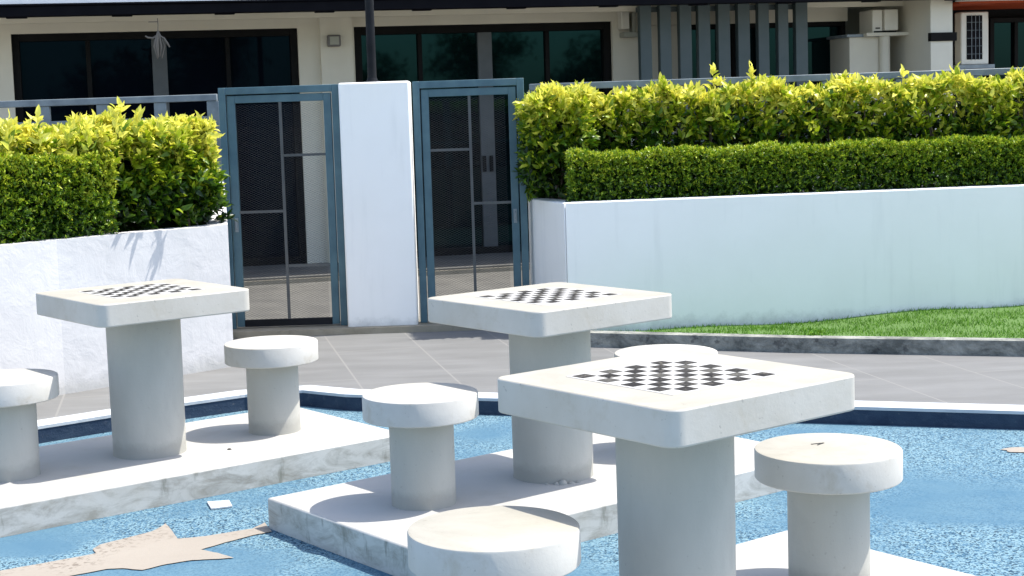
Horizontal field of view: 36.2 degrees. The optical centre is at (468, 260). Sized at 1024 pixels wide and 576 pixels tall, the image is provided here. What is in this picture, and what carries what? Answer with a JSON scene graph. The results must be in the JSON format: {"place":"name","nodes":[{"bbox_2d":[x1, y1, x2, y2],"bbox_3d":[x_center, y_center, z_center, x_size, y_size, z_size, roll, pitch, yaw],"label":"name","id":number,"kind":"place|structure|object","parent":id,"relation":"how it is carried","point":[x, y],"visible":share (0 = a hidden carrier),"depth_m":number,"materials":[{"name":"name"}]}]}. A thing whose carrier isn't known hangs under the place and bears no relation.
{"place":"outdoors","nodes":[
{"label":"outdoors","id":0,"kind":"place"},
{"bbox_2d":[237,270,529,324],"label":"terrace","id":1,"kind":"structure","parent":0,"point":[510,276],"depth_m":13.33,"materials":[{"name":"tile"}]},
{"bbox_2d":[0,94,221,170],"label":"railing","id":2,"kind":"object","parent":1,"relation":"on","point":[159,102],"visible":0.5,"depth_m":11.60,"materials":[{"name":"grey metal"}]},
{"bbox_2d":[235,251,529,285],"bbox_3d":[0.768,-0.021,15.679,12.500,0.092,1.780,-3,6,-12],"label":"terrace step","id":3,"kind":"object","parent":1,"relation":"on","point":[460,265],"depth_m":14.69,"materials":[{"name":"concrete"}]},
{"bbox_2d":[636,2,808,192],"bbox_3d":[2.587,-1.362,15.829,1.785,2.428,0.130,-3,6,-12],"label":"slatted screen","id":4,"kind":"object","parent":3,"relation":"on","point":[742,39],"visible":0.3,"depth_m":15.69,"materials":[{"name":"paint"}]},
{"bbox_2d":[826,34,879,188],"bbox_3d":[4.052,-1.314,16.532,0.399,2.101,0.630,-3,6,-12],"label":"cupboard","id":5,"kind":"object","parent":3,"relation":"on","point":[854,53],"visible":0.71,"depth_m":16.19,"materials":[{"name":"beige paint"}]},
{"bbox_2d":[879,36,890,185],"bbox_3d":[4.335,-1.285,16.274,0.110,2.073,0.110,-3,6,-12],"label":"drain pipe","id":6,"kind":"object","parent":3,"relation":"on","point":[884,53],"visible":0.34,"depth_m":16.15,"materials":[{"name":"beige paint"}]},
{"bbox_2d":[952,0,1023,182],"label":"neighbour house","id":7,"kind":"structure","parent":3,"relation":"on","point":[1005,33],"depth_m":17.00,"materials":[{"name":"cream paint"},{"name":"tinted glass"},{"name":"grey paint"}]},
{"bbox_2d":[953,12,994,69],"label":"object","id":8,"kind":"object","parent":7,"relation":"attached to","point":[971,43],"visible":0.94,"depth_m":16.21,"materials":[{"name":"beige plastic"}]},
{"bbox_2d":[985,17,1023,182],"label":"window","id":9,"kind":"structure","parent":7,"relation":"in","point":[1005,35],"depth_m":17.01,"materials":[{"name":"black glass"}]},
{"bbox_2d":[0,0,984,266],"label":"terrace house","id":10,"kind":"structure","parent":1,"relation":"on","point":[72,48],"depth_m":15.40,"materials":[{"name":"beige paint"}]},
{"bbox_2d":[145,18,169,58],"bbox_3d":[-2.772,-1.974,13.922,0.218,0.358,0.096,-3,6,-12],"label":"hanging ornament","id":11,"kind":"object","parent":10,"relation":"hanging from","point":[158,40],"visible":1,"depth_m":13.90,"materials":[{"name":"grey fabric"}]},
{"bbox_2d":[11,28,306,266],"bbox_3d":[-2.964,-1.051,15.153,2.692,2.308,0.100,-3,6,-12],"label":"window","id":12,"kind":"structure","parent":10,"relation":"in","point":[102,64],"depth_m":15.18,"materials":[{"name":"black glass"}]},
{"bbox_2d":[327,35,340,46],"bbox_3d":[-1.312,-2.134,15.203,0.127,0.112,0.095,-3,6,-12],"label":"wall lamp","id":13,"kind":"object","parent":10,"relation":"attached to","point":[333,40],"visible":1,"depth_m":15.16,"materials":[{"name":"white plastic"}]},
{"bbox_2d":[354,22,613,256],"bbox_3d":[0.183,-1.222,15.836,2.654,2.308,0.115,-3,6,-12],"label":"window","id":14,"kind":"structure","parent":10,"relation":"in","point":[568,52],"depth_m":15.81,"materials":[{"name":"black glass"}]},
{"bbox_2d":[618,12,637,37],"bbox_3d":[1.613,-2.440,15.855,0.172,0.360,0.150,-3,6,-12],"label":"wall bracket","id":15,"kind":"object","parent":10,"relation":"attached to","point":[626,20],"depth_m":15.81,"materials":[{"name":"plastic"}]},
{"bbox_2d":[691,21,845,145],"bbox_3d":[3.088,-1.759,16.447,1.861,1.450,0.100,-3,6,-12],"label":"window","id":16,"kind":"structure","parent":10,"relation":"in","point":[818,46],"depth_m":16.47,"materials":[{"name":"black glass"}]},
{"bbox_2d":[861,32,908,36],"bbox_3d":[4.257,-2.363,16.475,0.521,0.035,0.750,-3,6,-12],"label":"shelf","id":17,"kind":"object","parent":10,"relation":"attached to","point":[893,34],"visible":0.59,"depth_m":16.11,"materials":[{"name":"beige paint"}]},
{"bbox_2d":[859,9,897,33],"bbox_3d":[4.264,-2.480,16.271,0.276,0.236,0.330,-3,6,-12],"label":"air conditioner","id":18,"kind":"object","parent":17,"relation":"on","point":[877,21],"visible":0.9,"depth_m":16.13,"materials":[{"name":"beige plastic"}]},
{"bbox_2d":[528,68,1023,191],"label":"railing","id":19,"kind":"object","parent":1,"relation":"on","point":[824,78],"visible":0.16,"depth_m":11.65,"materials":[{"name":"grey metal"}]},
{"bbox_2d":[0,406,1023,575],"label":"pool floor","id":20,"kind":"structure","parent":0,"point":[953,499],"depth_m":6.30,"materials":[{"name":"blue tile"}]},
{"bbox_2d":[0,522,271,575],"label":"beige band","id":21,"kind":"object","parent":20,"relation":"on","point":[162,545],"visible":1,"depth_m":5.95,"materials":[{"name":"rubber"}]},
{"bbox_2d":[0,408,389,537],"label":"plinth","id":22,"kind":"structure","parent":20,"relation":"on","point":[78,481],"depth_m":6.98,"materials":[{"name":"white marble"}]},
{"bbox_2d":[0,369,58,482],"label":"stool","id":23,"kind":"object","parent":22,"relation":"on","point":[23,392],"visible":1,"depth_m":6.70,"materials":[{"name":"paint"}]},
{"bbox_2d":[36,279,249,459],"bbox_3d":[-1.484,0.513,7.188,0.741,0.756,0.741,-6,7,-37],"label":"chess table","id":24,"kind":"object","parent":22,"relation":"on","point":[140,322],"visible":1,"depth_m":7.04,"materials":[{"name":"paint"}]},
{"bbox_2d":[224,335,317,435],"bbox_3d":[-0.952,0.615,7.602,0.452,0.441,0.452,1,6,31],"label":"stool","id":25,"kind":"object","parent":22,"relation":"on","point":[271,363],"visible":1,"depth_m":7.49,"materials":[{"name":"white concrete"}]},
{"bbox_2d":[207,500,231,509],"bbox_3d":[-1.062,1.044,6.681,0.094,0.008,0.128,-4,6,-17],"label":"floor tile","id":26,"kind":"object","parent":20,"relation":"on","point":[215,505],"visible":1,"depth_m":6.66,"materials":[{"name":"white tile"}]},
{"bbox_2d":[268,433,783,575],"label":"plinth","id":27,"kind":"structure","parent":20,"relation":"on","point":[364,522],"depth_m":6.14,"materials":[{"name":"concrete"}]},
{"bbox_2d":[362,383,478,510],"bbox_3d":[-0.182,0.733,6.094,0.452,0.441,0.452,0,6,23],"label":"stool","id":28,"kind":"object","parent":27,"relation":"on","point":[420,420],"visible":1,"depth_m":5.98,"materials":[{"name":"white concrete"}]},
{"bbox_2d":[428,282,671,484],"bbox_3d":[0.340,0.520,6.478,0.741,0.756,0.741,-6,7,-37],"label":"chess table","id":29,"kind":"object","parent":27,"relation":"on","point":[548,325],"visible":0.94,"depth_m":6.33,"materials":[{"name":"white concrete"}]},
{"bbox_2d":[614,344,717,357],"bbox_3d":[0.873,0.621,6.891,0.452,0.441,0.452,-2,5,-1],"label":"stool","id":30,"kind":"object","parent":27,"relation":"on","point":[634,350],"visible":0.21,"depth_m":6.95,"materials":[{"name":"white concrete"}]},
{"bbox_2d":[37,385,1023,443],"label":"kerb","id":31,"kind":"structure","parent":20,"relation":"on","point":[966,415],"depth_m":8.14,"materials":[{"name":"blue tile"}]},
{"bbox_2d":[736,530,974,575],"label":"plinth","id":32,"kind":"structure","parent":20,"relation":"on","point":[766,556],"depth_m":5.14,"materials":[{"name":"concrete"}]},
{"bbox_2d":[407,506,580,575],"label":"stool","id":33,"kind":"object","parent":32,"relation":"on","point":[501,541],"visible":1,"depth_m":3.97,"materials":[{"name":"white concrete"}]},
{"bbox_2d":[498,349,854,575],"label":"chess table","id":34,"kind":"object","parent":32,"relation":"on","point":[674,422],"visible":1,"depth_m":4.33,"materials":[{"name":"white concrete"}]},
{"bbox_2d":[754,433,902,575],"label":"stool","id":35,"kind":"object","parent":32,"relation":"on","point":[829,483],"visible":1,"depth_m":4.79,"materials":[{"name":"white concrete"}]},
{"bbox_2d":[1001,447,1023,451],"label":"beige patch","id":36,"kind":"object","parent":20,"relation":"on","point":[1015,449],"visible":1,"depth_m":7.22,"materials":[{"name":"stone"}]},
{"bbox_2d":[36,330,1023,419],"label":"pavement","id":37,"kind":"structure","parent":0,"point":[478,360],"depth_m":9.26,"materials":[{"name":"grey tile"}]},
{"bbox_2d":[0,181,232,395],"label":"planter","id":38,"kind":"object","parent":37,"relation":"on","point":[73,355],"visible":0.57,"depth_m":9.16,"materials":[{"name":"white painted plaster"},{"name":"soil"}]},
{"bbox_2d":[0,148,121,244],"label":"hedge","id":39,"kind":"object","parent":38,"relation":"in","point":[19,215],"visible":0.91,"depth_m":9.02,"materials":[{"name":"green plant"}]},
{"bbox_2d":[0,96,238,240],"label":"hedge","id":40,"kind":"object","parent":38,"relation":"in","point":[166,178],"visible":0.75,"depth_m":9.51,"materials":[{"name":"green plant"}]},
{"bbox_2d":[233,320,477,337],"bbox_3d":[-0.664,0.499,11.277,2.360,0.072,0.320,-2,5,0],"label":"step","id":41,"kind":"object","parent":37,"relation":"on","point":[304,330],"visible":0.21,"depth_m":11.12,"materials":[{"name":"grey concrete"}]},
{"bbox_2d":[338,81,418,326],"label":"gate pillar","id":42,"kind":"structure","parent":37,"relation":"on","point":[377,160],"depth_m":11.11,"materials":[{"name":"white paint"}]},
{"bbox_2d":[218,84,347,328],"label":"gate","id":43,"kind":"structure","parent":42,"relation":"attached to","point":[228,123],"depth_m":11.21,"materials":[{"name":"metal"}]},
{"bbox_2d":[364,0,380,81],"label":"pole","id":44,"kind":"object","parent":42,"relation":"on","point":[370,41],"visible":0.92,"depth_m":11.08,"materials":[{"name":"grey metal"}]},
{"bbox_2d":[412,78,529,322],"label":"gate","id":45,"kind":"structure","parent":42,"relation":"attached to","point":[417,86],"depth_m":11.20,"materials":[{"name":"metal"}]},
{"bbox_2d":[528,184,1023,330],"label":"planter","id":46,"kind":"object","parent":37,"relation":"on","point":[756,259],"visible":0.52,"depth_m":10.81,"materials":[{"name":"white paint"}]},
{"bbox_2d":[512,61,1023,202],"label":"hedge","id":47,"kind":"object","parent":46,"relation":"in","point":[582,115],"visible":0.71,"depth_m":11.08,"materials":[{"name":"green plant"}]},
{"bbox_2d":[562,133,1023,201],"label":"hedge","id":48,"kind":"object","parent":46,"relation":"in","point":[948,159],"visible":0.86,"depth_m":10.86,"materials":[{"name":"green plant"}]},
{"bbox_2d":[590,330,1023,355],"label":"garden kerb","id":49,"kind":"structure","parent":37,"relation":"on","point":[873,344],"depth_m":9.62,"materials":[{"name":"concrete"}]},
{"bbox_2d":[801,327,825,335],"bbox_3d":[2.161,0.455,9.773,0.154,0.089,0.184,-2,5,0],"label":"weed","id":50,"kind":"object","parent":49,"relation":"on","point":[815,331],"visible":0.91,"depth_m":9.76,"materials":[{"name":"green plant"}]},
{"bbox_2d":[600,304,1023,337],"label":"lawn","id":51,"kind":"structure","parent":0,"point":[930,334],"depth_m":10.39,"materials":[{"name":"green plant"}]}
]}

